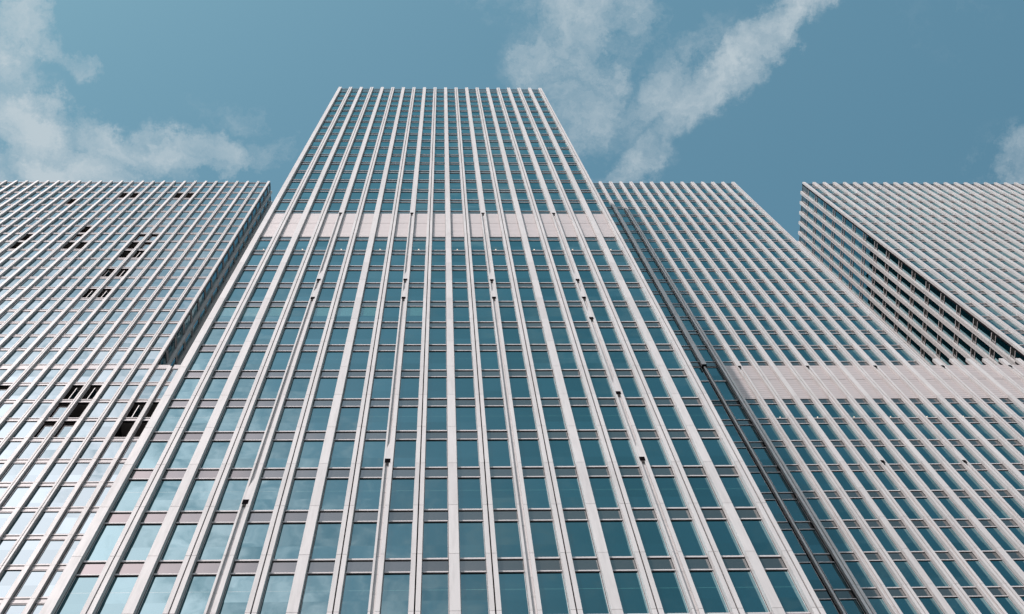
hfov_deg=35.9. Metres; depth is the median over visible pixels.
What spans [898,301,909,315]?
window
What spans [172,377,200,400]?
window
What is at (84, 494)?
window
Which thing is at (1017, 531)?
window
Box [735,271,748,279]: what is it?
window
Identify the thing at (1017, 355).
window
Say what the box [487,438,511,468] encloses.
window
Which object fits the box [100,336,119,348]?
window
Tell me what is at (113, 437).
window
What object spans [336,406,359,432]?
window
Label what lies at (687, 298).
window
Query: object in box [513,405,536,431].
window
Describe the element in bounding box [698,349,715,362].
window
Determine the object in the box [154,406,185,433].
window
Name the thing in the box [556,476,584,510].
window
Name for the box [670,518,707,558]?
window
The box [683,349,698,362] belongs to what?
window
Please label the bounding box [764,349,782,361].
window
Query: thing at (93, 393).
window
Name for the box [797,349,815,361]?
window
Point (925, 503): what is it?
window
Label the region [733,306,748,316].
window
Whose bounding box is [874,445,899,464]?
window
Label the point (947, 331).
window
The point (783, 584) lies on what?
window
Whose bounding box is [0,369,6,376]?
window
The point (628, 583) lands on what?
window
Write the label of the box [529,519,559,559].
window
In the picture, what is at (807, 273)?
window
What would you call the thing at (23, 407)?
window
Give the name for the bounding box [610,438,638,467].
window
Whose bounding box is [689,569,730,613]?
window
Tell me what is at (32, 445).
window
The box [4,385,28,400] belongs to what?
window
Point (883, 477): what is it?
window
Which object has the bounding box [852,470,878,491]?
window
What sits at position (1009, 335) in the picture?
window
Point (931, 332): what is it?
window
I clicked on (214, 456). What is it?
window
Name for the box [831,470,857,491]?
window
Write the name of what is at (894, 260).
window
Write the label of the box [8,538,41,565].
window
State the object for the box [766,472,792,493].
window
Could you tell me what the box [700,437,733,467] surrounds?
window
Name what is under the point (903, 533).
window
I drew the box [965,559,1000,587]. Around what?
window
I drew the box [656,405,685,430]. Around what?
window
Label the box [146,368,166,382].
window
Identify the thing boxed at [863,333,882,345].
window
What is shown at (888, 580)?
window
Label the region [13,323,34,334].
window
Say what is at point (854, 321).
window
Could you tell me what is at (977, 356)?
window
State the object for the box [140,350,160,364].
window
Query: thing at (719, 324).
window
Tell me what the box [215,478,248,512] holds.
window
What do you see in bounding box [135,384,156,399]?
window
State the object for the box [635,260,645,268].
window
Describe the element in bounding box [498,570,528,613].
window
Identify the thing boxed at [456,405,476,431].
window
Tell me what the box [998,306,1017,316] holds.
window
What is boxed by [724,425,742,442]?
window
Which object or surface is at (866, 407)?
window
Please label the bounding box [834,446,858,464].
window
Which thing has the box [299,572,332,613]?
window
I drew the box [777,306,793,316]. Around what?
window
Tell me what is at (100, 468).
window
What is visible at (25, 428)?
window
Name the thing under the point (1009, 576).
window
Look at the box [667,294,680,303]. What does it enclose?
window
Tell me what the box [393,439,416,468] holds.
window
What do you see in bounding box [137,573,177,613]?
window
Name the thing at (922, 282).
window
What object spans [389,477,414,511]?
window
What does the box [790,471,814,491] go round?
window
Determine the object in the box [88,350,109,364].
window
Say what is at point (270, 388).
window
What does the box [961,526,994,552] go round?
window
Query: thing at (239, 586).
window
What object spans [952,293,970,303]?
window
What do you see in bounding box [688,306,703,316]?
window
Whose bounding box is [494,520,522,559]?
window
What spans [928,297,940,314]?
window
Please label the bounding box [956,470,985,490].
window
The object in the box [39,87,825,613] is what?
office tower
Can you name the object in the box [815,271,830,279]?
window
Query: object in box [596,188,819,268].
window
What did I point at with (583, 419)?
window
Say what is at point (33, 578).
window
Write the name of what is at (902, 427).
window
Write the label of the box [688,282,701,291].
window
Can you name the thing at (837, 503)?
window
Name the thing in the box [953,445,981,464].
window
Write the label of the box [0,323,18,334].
window
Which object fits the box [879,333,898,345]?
window
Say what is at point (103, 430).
window
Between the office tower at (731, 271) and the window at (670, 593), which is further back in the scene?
the office tower at (731, 271)
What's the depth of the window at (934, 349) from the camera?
113.98 m
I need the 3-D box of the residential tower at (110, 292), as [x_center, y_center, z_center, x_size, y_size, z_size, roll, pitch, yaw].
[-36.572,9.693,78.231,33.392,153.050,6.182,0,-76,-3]
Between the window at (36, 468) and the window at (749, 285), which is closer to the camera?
the window at (36, 468)
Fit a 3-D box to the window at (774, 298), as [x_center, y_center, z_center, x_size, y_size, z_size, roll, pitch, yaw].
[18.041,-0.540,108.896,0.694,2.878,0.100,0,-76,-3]
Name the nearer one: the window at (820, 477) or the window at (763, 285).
the window at (820, 477)
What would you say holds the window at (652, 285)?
in the office tower at (731, 271)
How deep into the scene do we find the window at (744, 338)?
98.38 m
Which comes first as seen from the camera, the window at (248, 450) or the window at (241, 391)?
the window at (248, 450)
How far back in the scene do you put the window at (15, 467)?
74.39 m
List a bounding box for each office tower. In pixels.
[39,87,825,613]
[593,181,919,368]
[798,182,1023,364]
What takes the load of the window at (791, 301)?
in the office tower at (731, 271)
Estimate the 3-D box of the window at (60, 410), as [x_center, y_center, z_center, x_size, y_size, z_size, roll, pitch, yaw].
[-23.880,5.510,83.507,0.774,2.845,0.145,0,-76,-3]
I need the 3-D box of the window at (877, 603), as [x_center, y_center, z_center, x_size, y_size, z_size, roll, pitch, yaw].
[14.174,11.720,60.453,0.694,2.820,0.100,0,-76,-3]
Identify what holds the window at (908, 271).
in the office tower at (926, 272)
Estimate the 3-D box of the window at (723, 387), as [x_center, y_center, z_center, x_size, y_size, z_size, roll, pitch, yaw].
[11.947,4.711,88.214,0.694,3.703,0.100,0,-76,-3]
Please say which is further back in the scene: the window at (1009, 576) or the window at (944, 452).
the window at (944, 452)
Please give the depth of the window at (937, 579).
64.00 m
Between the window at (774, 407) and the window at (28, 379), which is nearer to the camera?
the window at (774, 407)
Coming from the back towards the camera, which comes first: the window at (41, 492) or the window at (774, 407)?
the window at (774, 407)
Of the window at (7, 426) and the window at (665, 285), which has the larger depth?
the window at (665, 285)
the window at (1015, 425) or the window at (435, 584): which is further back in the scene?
the window at (1015, 425)
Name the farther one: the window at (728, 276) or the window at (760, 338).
the window at (728, 276)
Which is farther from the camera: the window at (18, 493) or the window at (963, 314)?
the window at (963, 314)
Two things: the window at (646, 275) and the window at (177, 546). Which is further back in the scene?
the window at (646, 275)
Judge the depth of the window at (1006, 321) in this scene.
102.57 m
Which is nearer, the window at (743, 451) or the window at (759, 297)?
the window at (743, 451)
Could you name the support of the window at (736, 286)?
in the office tower at (731, 271)
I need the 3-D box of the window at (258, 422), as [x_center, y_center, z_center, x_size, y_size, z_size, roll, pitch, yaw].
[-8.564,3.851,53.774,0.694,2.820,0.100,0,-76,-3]
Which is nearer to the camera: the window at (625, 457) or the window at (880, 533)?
the window at (625, 457)
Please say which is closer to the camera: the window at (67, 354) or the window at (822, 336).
the window at (67, 354)
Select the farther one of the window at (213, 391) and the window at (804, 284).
the window at (804, 284)
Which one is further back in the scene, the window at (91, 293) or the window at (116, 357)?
the window at (91, 293)
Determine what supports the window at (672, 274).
in the office tower at (731, 271)
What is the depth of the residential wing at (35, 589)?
70.49 m
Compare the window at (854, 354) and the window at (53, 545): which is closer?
the window at (53, 545)
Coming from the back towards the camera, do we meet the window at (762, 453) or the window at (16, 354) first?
the window at (16, 354)
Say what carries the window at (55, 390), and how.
in the residential tower at (110, 292)
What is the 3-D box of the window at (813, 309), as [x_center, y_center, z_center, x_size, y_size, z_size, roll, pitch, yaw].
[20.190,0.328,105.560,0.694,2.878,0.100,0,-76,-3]
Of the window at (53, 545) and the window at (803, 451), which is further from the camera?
the window at (803, 451)
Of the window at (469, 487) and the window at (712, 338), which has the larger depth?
the window at (712, 338)
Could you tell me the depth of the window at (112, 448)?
77.52 m
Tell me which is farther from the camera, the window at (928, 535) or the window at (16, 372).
the window at (16, 372)
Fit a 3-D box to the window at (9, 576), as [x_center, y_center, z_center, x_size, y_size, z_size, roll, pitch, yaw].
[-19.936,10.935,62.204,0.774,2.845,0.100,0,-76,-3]
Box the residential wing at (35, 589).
[3,365,179,613]
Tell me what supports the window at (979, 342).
in the office tower at (926, 272)
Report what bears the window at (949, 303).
in the office tower at (926, 272)
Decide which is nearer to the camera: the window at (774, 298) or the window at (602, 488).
the window at (602, 488)
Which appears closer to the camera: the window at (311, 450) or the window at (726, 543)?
the window at (726, 543)
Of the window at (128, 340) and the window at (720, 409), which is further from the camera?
the window at (128, 340)
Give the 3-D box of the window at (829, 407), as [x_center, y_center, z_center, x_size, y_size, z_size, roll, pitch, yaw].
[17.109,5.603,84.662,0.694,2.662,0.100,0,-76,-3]
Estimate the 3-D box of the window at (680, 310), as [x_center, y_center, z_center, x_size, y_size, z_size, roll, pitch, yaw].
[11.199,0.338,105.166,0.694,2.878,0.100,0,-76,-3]
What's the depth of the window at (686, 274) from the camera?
115.61 m
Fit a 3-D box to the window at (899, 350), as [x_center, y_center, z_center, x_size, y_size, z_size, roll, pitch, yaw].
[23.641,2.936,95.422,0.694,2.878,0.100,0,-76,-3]
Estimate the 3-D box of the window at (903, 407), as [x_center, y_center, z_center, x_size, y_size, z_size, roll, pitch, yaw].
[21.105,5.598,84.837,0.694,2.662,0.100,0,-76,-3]
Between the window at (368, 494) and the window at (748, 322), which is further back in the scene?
the window at (748, 322)
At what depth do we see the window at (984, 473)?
74.62 m
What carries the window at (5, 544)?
in the residential tower at (110, 292)
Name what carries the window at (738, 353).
in the office tower at (731, 271)
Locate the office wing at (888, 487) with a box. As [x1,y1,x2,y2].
[693,358,1023,613]
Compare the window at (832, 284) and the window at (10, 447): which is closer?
the window at (10, 447)
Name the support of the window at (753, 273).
in the office tower at (731, 271)
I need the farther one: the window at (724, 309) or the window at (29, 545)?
the window at (724, 309)
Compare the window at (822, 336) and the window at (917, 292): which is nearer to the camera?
the window at (822, 336)
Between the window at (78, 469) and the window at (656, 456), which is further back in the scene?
the window at (78, 469)
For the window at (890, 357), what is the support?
in the office tower at (731, 271)
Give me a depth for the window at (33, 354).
93.17 m
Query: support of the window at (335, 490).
in the office tower at (435, 361)
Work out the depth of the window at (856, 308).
105.75 m
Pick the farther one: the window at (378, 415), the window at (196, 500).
the window at (378, 415)
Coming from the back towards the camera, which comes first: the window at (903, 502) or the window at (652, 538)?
the window at (903, 502)
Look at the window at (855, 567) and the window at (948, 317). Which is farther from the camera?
the window at (948, 317)
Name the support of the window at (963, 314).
in the office tower at (926, 272)
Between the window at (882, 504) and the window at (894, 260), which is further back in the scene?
the window at (894, 260)
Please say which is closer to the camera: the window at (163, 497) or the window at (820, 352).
the window at (163, 497)
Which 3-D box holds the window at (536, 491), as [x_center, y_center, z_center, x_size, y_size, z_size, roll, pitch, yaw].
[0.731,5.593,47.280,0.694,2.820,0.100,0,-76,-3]
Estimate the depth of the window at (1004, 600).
61.30 m
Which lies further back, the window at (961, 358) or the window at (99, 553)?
the window at (961, 358)
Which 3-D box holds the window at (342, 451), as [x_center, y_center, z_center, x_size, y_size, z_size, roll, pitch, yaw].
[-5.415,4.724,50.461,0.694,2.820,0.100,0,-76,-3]
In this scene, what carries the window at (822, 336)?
in the office tower at (731, 271)
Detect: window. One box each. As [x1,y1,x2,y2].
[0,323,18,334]
[0,336,21,348]
[0,350,7,357]
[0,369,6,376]
[0,385,10,396]
[0,402,13,418]
[0,421,17,438]
[0,441,21,460]
[0,462,25,483]
[0,485,30,508]
[0,486,8,496]
[0,511,12,528]
[0,539,16,563]
[0,569,21,599]
[1,350,24,364]
[1,368,25,383]
[3,602,27,613]
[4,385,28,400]
[4,511,35,535]
[7,402,32,418]
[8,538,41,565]
[11,420,37,438]
[12,569,46,599]
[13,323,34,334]
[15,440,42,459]
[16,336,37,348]
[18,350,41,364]
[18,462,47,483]
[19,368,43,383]
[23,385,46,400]
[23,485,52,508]
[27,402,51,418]
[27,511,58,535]
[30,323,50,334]
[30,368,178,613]
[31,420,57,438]
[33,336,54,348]
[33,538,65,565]
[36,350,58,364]
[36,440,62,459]
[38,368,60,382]
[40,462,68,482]
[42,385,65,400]
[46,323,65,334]
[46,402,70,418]
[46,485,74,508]
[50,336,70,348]
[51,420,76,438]
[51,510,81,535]
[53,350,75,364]
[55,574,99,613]
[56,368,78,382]
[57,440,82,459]
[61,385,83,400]
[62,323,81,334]
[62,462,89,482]
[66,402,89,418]
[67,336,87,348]
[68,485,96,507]
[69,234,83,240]
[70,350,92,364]
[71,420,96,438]
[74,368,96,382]
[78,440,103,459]
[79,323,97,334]
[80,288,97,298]
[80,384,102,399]
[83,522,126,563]
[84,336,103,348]
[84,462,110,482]
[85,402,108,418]
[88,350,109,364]
[92,368,113,382]
[92,420,115,438]
[95,288,112,297]
[95,323,113,334]
[96,574,138,613]
[98,384,120,399]
[99,440,123,459]
[100,268,115,276]
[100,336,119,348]
[105,350,126,364]
[105,402,127,418]
[110,368,131,382]
[110,478,148,513]
[111,323,129,334]
[112,420,135,438]
[114,268,129,276]
[117,336,136,348]
[117,384,138,399]
[121,522,162,562]
[123,350,143,364]
[124,402,146,418]
[128,368,148,382]
[131,250,144,257]
[133,234,145,240]
[134,336,152,348]
[134,440,168,470]
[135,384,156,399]
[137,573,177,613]
[138,242,151,249]
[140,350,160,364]
[145,478,182,513]
[146,234,158,240]
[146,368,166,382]
[151,336,169,348]
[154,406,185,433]
[159,522,197,562]
[166,440,199,470]
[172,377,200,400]
[178,573,216,613]
[180,478,215,512]
[184,406,214,432]
[197,522,233,562]
[199,440,230,469]
[200,377,227,400]
[215,406,243,432]
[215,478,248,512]
[218,573,255,613]
[229,377,255,400]
[231,439,261,469]
[235,521,269,562]
[245,406,272,432]
[250,477,282,512]
[257,377,282,400]
[259,572,294,613]
[264,439,292,469]
[272,521,305,561]
[276,406,301,432]
[285,477,315,512]
[286,377,309,399]
[296,439,323,469]
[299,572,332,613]
[306,406,331,432]
[310,521,341,561]
[320,477,348,511]
[329,439,354,469]
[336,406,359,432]
[340,572,371,613]
[348,521,376,561]
[355,477,381,511]
[361,439,385,469]
[366,406,388,432]
[380,571,409,613]
[385,520,412,560]
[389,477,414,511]
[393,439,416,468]
[396,406,417,431]
[421,571,448,613]
[422,520,447,560]
[424,476,447,511]
[425,439,446,468]
[426,405,446,431]
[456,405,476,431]
[457,438,479,468]
[458,476,481,510]
[459,520,485,560]
[460,571,488,613]
[484,405,506,431]
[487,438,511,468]
[490,476,516,510]
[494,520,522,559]
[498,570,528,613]
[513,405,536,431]
[518,438,543,468]
[523,476,550,510]
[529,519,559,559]
[536,570,569,613]
[542,405,566,431]
[548,438,574,467]
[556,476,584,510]
[564,519,596,559]
[570,405,596,431]
[575,570,609,613]
[579,438,606,467]
[589,476,619,509]
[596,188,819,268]
[599,405,625,430]
[600,519,633,558]
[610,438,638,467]
[613,569,649,613]
[621,475,653,509]
[628,405,655,430]
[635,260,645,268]
[635,519,670,558]
[640,438,670,467]
[641,271,652,279]
[647,260,659,268]
[647,282,658,291]
[651,569,690,613]
[653,271,665,279]
[653,294,665,303]
[654,475,687,509]
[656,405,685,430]
[660,282,672,291]
[660,306,672,316]
[667,271,679,279]
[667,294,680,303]
[667,319,680,330]
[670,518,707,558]
[671,437,701,467]
[673,306,688,316]
[674,282,687,291]
[675,334,689,345]
[680,271,693,279]
[681,294,694,303]
[681,319,696,330]
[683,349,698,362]
[685,404,714,430]
[686,475,721,509]
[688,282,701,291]
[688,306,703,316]
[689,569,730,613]
[690,334,705,345]
[694,271,707,279]
[695,294,709,303]
[696,319,712,330]
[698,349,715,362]
[700,381,719,400]
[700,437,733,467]
[702,282,715,291]
[703,306,718,316]
[705,518,743,558]
[706,334,721,345]
[708,271,720,279]
[710,294,724,303]
[712,319,727,330]
[713,405,730,420]
[714,381,737,400]
[715,282,729,291]
[715,349,731,362]
[718,306,733,316]
[719,475,755,509]
[721,271,734,279]
[721,334,737,345]
[724,294,738,303]
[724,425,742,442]
[727,319,743,330]
[727,568,770,613]
[728,405,749,420]
[729,282,743,291]
[731,349,748,361]
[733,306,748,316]
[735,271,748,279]
[736,447,756,466]
[737,334,753,345]
[739,294,753,303]
[739,424,762,442]
[740,518,780,557]
[742,319,758,330]
[743,282,757,291]
[748,271,762,279]
[748,306,763,316]
[748,349,765,361]
[748,403,767,418]
[750,472,771,493]
[752,447,776,466]
[753,294,767,303]
[753,334,770,345]
[757,282,772,291]
[758,319,774,330]
[760,423,782,441]
[762,271,775,279]
[762,306,778,316]
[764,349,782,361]
[764,499,787,522]
[764,568,810,613]
[766,403,786,418]
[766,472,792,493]
[767,294,782,303]
[768,333,786,345]
[771,282,786,291]
[773,319,790,330]
[774,446,797,465]
[775,271,789,279]
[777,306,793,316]
[779,423,801,441]
[781,349,798,361]
[781,529,805,554]
[782,294,797,303]
[782,499,810,522]
[784,333,802,345]
[785,282,800,291]
[785,403,805,418]
[788,319,805,330]
[789,271,803,279]
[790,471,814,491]
[792,306,808,316]
[794,446,818,465]
[796,294,811,303]
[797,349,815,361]
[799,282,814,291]
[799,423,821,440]
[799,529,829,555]
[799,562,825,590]
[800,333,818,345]
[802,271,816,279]
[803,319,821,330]
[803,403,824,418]
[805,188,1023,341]
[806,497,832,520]
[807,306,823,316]
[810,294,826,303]
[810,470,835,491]
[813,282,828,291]
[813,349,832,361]
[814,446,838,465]
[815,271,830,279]
[816,333,834,345]
[818,423,840,440]
[818,562,850,590]
[818,598,838,613]
[819,319,836,330]
[822,306,838,316]
[822,403,843,418]
[824,527,853,553]
[825,294,840,303]
[827,282,842,291]
[828,497,855,520]
[830,349,848,361]
[831,333,850,345]
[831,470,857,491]
[834,319,852,330]
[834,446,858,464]
[836,306,853,316]
[837,423,860,440]
[838,598,864,613]
[839,293,855,303]
[840,403,861,418]
[844,560,875,588]
[846,349,865,361]
[847,333,866,345]
[847,527,876,552]
[849,319,867,330]
[849,497,877,520]
[851,306,868,316]
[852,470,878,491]
[854,445,879,464]
[856,423,880,440]
[858,403,880,418]
[862,348,882,361]
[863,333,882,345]
[864,319,883,330]
[867,596,891,613]
[869,560,900,588]
[870,527,900,552]
[871,497,900,520]
[873,470,900,491]
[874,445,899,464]
[875,423,899,440]
[877,403,899,418]
[878,348,898,361]
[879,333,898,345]
[892,596,917,613]
[893,445,920,464]
[893,470,921,491]
[893,497,922,520]
[893,527,924,552]
[893,560,925,588]
[894,348,915,361]
[894,423,918,440]
[895,403,918,418]
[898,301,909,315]
[898,313,908,329]
[899,288,910,303]
[900,276,911,290]
[901,263,912,277]
[910,338,921,354]
[911,325,922,341]
[912,312,923,328]
[913,299,924,315]
[913,403,936,418]
[913,423,938,440]
[913,445,940,464]
[914,286,925,301]
[914,470,942,491]
[915,273,926,288]
[915,497,945,520]
[916,527,947,552]
[917,559,950,588]
[917,596,943,613]
[924,351,932,364]
[925,338,936,354]
[926,324,937,341]
[927,311,939,327]
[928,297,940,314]
[929,284,941,300]
[932,423,958,440]
[933,445,960,464]
[935,470,963,490]
[937,497,967,520]
[938,526,971,552]
[939,351,949,364]
[940,337,953,355]
[940,559,975,587]
[941,323,954,341]
[943,310,955,327]
[943,596,969,613]
[944,296,957,313]
[951,422,977,440]
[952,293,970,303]
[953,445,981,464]
[956,351,966,364]
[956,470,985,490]
[957,337,971,355]
[958,322,972,340]
[959,497,989,519]
[960,308,973,326]
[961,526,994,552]
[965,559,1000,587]
[966,293,985,303]
[969,306,988,316]
[969,422,996,440]
[969,596,995,613]
[973,445,1001,464]
[974,351,984,364]
[975,336,990,355]
[976,469,1006,490]
[977,321,991,340]
[980,496,1012,519]
[983,306,1003,316]
[984,526,1018,551]
[986,319,1006,330]
[988,422,1016,439]
[989,559,1023,587]
[993,351,1006,361]
[993,445,1021,464]
[993,595,1021,613]
[995,335,1011,355]
[997,469,1023,490]
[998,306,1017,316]
[1001,319,1022,330]
[1001,496,1023,519]
[1004,333,1023,345]
[1007,422,1023,436]
[1007,526,1023,544]
[1013,306,1023,313]
[1013,445,1023,455]
[1013,559,1023,571]
[1014,351,1023,360]
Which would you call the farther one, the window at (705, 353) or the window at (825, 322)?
the window at (825, 322)
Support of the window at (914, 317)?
in the office tower at (926, 272)
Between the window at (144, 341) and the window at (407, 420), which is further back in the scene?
the window at (144, 341)
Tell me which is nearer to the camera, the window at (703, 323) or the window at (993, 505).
the window at (993, 505)
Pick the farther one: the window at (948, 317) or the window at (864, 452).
the window at (948, 317)
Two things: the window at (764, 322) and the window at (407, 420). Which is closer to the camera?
the window at (407, 420)
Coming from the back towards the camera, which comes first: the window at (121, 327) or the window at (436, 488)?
the window at (121, 327)
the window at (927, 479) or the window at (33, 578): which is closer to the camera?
the window at (33, 578)
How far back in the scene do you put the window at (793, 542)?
67.25 m
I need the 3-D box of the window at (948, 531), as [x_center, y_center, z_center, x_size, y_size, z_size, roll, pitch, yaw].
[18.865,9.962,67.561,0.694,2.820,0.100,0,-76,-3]
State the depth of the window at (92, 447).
77.48 m
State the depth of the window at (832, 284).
112.52 m
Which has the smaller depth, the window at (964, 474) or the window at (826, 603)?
the window at (826, 603)
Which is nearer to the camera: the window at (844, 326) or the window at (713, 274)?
the window at (844, 326)
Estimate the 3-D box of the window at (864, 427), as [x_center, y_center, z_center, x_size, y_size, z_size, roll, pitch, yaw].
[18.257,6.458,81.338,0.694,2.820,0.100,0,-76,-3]
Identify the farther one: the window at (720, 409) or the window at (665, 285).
the window at (665, 285)
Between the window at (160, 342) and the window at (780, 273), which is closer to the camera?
the window at (160, 342)
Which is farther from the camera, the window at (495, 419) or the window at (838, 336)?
the window at (838, 336)
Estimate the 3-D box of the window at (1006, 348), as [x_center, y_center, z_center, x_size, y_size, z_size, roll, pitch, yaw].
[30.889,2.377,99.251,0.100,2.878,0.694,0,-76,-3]
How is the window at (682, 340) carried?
in the office tower at (731, 271)
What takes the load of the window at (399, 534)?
in the office tower at (435, 361)
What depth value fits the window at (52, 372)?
89.66 m
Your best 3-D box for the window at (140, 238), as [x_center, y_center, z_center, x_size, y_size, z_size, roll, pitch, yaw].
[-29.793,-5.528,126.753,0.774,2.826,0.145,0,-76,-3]
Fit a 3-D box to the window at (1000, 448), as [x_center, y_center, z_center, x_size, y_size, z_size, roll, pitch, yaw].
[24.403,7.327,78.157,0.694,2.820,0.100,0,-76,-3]
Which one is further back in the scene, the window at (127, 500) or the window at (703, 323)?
the window at (703, 323)
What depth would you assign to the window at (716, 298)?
108.60 m
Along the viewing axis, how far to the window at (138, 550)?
43.37 m
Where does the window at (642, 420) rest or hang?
in the office tower at (435, 361)
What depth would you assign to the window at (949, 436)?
81.42 m
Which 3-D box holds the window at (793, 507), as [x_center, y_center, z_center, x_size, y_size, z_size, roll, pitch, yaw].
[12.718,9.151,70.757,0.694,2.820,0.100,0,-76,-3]
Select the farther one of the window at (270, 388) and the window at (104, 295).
the window at (104, 295)
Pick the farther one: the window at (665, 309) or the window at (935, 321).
the window at (935, 321)
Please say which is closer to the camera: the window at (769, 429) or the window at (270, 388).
the window at (270, 388)
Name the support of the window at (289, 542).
in the office tower at (435, 361)
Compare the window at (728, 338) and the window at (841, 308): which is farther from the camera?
the window at (841, 308)
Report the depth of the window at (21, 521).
68.31 m
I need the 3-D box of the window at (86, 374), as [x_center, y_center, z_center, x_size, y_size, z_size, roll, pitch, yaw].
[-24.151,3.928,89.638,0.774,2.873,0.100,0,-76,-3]
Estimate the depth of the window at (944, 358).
110.93 m
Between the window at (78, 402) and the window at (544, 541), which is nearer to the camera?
the window at (544, 541)
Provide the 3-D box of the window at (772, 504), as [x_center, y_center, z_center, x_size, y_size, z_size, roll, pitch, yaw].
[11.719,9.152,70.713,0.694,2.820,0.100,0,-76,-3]
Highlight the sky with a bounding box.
[0,0,1023,241]
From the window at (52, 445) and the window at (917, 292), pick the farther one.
the window at (917, 292)
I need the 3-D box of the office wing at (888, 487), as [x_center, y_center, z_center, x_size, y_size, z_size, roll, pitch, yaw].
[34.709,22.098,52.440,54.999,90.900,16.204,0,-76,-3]
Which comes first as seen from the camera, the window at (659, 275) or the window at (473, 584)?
the window at (473, 584)
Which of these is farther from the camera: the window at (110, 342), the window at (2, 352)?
the window at (110, 342)
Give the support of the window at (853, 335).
in the office tower at (731, 271)
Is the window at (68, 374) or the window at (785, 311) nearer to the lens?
the window at (68, 374)
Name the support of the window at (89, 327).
in the residential tower at (110, 292)
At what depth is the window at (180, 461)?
50.22 m
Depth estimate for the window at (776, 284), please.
112.22 m
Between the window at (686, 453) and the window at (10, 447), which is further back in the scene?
the window at (10, 447)
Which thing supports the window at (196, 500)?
in the office tower at (435, 361)
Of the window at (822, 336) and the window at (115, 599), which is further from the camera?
the window at (822, 336)
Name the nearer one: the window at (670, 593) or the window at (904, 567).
the window at (670, 593)
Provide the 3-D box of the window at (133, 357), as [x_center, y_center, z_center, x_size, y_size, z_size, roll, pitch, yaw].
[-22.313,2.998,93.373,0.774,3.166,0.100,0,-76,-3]
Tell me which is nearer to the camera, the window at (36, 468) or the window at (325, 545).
the window at (325, 545)
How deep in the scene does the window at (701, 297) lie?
108.70 m
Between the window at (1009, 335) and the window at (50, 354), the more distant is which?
the window at (1009, 335)
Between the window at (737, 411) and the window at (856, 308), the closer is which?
the window at (737, 411)
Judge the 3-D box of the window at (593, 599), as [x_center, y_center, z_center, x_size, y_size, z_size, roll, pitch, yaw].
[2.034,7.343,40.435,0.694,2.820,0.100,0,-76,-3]
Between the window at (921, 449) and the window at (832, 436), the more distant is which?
the window at (832, 436)
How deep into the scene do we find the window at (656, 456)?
50.85 m
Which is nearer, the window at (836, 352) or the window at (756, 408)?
the window at (756, 408)
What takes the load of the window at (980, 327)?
in the office tower at (926, 272)
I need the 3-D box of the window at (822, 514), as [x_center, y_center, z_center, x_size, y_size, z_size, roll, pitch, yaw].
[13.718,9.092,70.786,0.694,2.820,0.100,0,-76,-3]
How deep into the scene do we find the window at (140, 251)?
121.39 m
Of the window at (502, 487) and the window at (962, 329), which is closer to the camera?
the window at (502, 487)
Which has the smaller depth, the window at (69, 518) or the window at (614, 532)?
the window at (614, 532)
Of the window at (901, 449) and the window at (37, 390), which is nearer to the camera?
the window at (901, 449)
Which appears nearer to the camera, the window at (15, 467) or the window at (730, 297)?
the window at (15, 467)
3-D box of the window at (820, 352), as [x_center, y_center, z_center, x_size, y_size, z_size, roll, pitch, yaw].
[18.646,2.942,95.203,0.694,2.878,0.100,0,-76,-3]
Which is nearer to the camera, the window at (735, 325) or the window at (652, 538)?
the window at (652, 538)
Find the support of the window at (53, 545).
in the residential wing at (35, 589)
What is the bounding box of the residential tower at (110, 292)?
[0,180,272,613]
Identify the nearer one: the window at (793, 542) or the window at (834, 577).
the window at (834, 577)
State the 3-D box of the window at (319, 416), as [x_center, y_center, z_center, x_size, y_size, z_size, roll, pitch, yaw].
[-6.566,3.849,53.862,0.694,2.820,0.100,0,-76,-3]
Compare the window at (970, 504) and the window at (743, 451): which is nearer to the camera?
the window at (970, 504)
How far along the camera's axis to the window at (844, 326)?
102.15 m
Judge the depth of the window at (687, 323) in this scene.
101.77 m
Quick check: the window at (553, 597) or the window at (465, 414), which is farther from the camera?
the window at (465, 414)
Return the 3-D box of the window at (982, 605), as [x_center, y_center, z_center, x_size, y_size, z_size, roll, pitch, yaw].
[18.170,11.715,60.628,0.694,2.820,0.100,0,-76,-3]
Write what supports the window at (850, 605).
in the office wing at (888, 487)
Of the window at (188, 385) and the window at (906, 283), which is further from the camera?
the window at (906, 283)
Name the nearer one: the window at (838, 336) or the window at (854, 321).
the window at (838, 336)
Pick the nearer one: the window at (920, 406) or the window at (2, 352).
the window at (920, 406)
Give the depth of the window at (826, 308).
105.67 m
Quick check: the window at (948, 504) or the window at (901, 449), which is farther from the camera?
the window at (901, 449)
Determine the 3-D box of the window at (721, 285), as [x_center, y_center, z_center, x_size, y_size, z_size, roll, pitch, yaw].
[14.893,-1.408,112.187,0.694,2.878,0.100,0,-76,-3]
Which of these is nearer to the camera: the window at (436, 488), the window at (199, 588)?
the window at (199, 588)
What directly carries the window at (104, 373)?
in the residential tower at (110, 292)
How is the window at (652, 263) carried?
in the office tower at (731, 271)
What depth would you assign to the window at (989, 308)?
106.09 m
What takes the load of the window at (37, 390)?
in the residential tower at (110, 292)
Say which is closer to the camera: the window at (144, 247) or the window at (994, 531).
the window at (994, 531)
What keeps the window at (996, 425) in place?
in the office wing at (888, 487)
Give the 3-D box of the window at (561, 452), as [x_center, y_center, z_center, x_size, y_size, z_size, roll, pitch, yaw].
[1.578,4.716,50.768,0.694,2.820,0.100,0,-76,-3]
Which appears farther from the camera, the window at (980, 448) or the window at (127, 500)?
the window at (980, 448)
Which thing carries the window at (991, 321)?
in the office tower at (926, 272)
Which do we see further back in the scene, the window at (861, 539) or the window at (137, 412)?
the window at (137, 412)
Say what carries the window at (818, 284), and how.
in the office tower at (731, 271)
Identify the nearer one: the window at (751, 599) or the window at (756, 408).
the window at (751, 599)
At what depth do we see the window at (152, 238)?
126.86 m

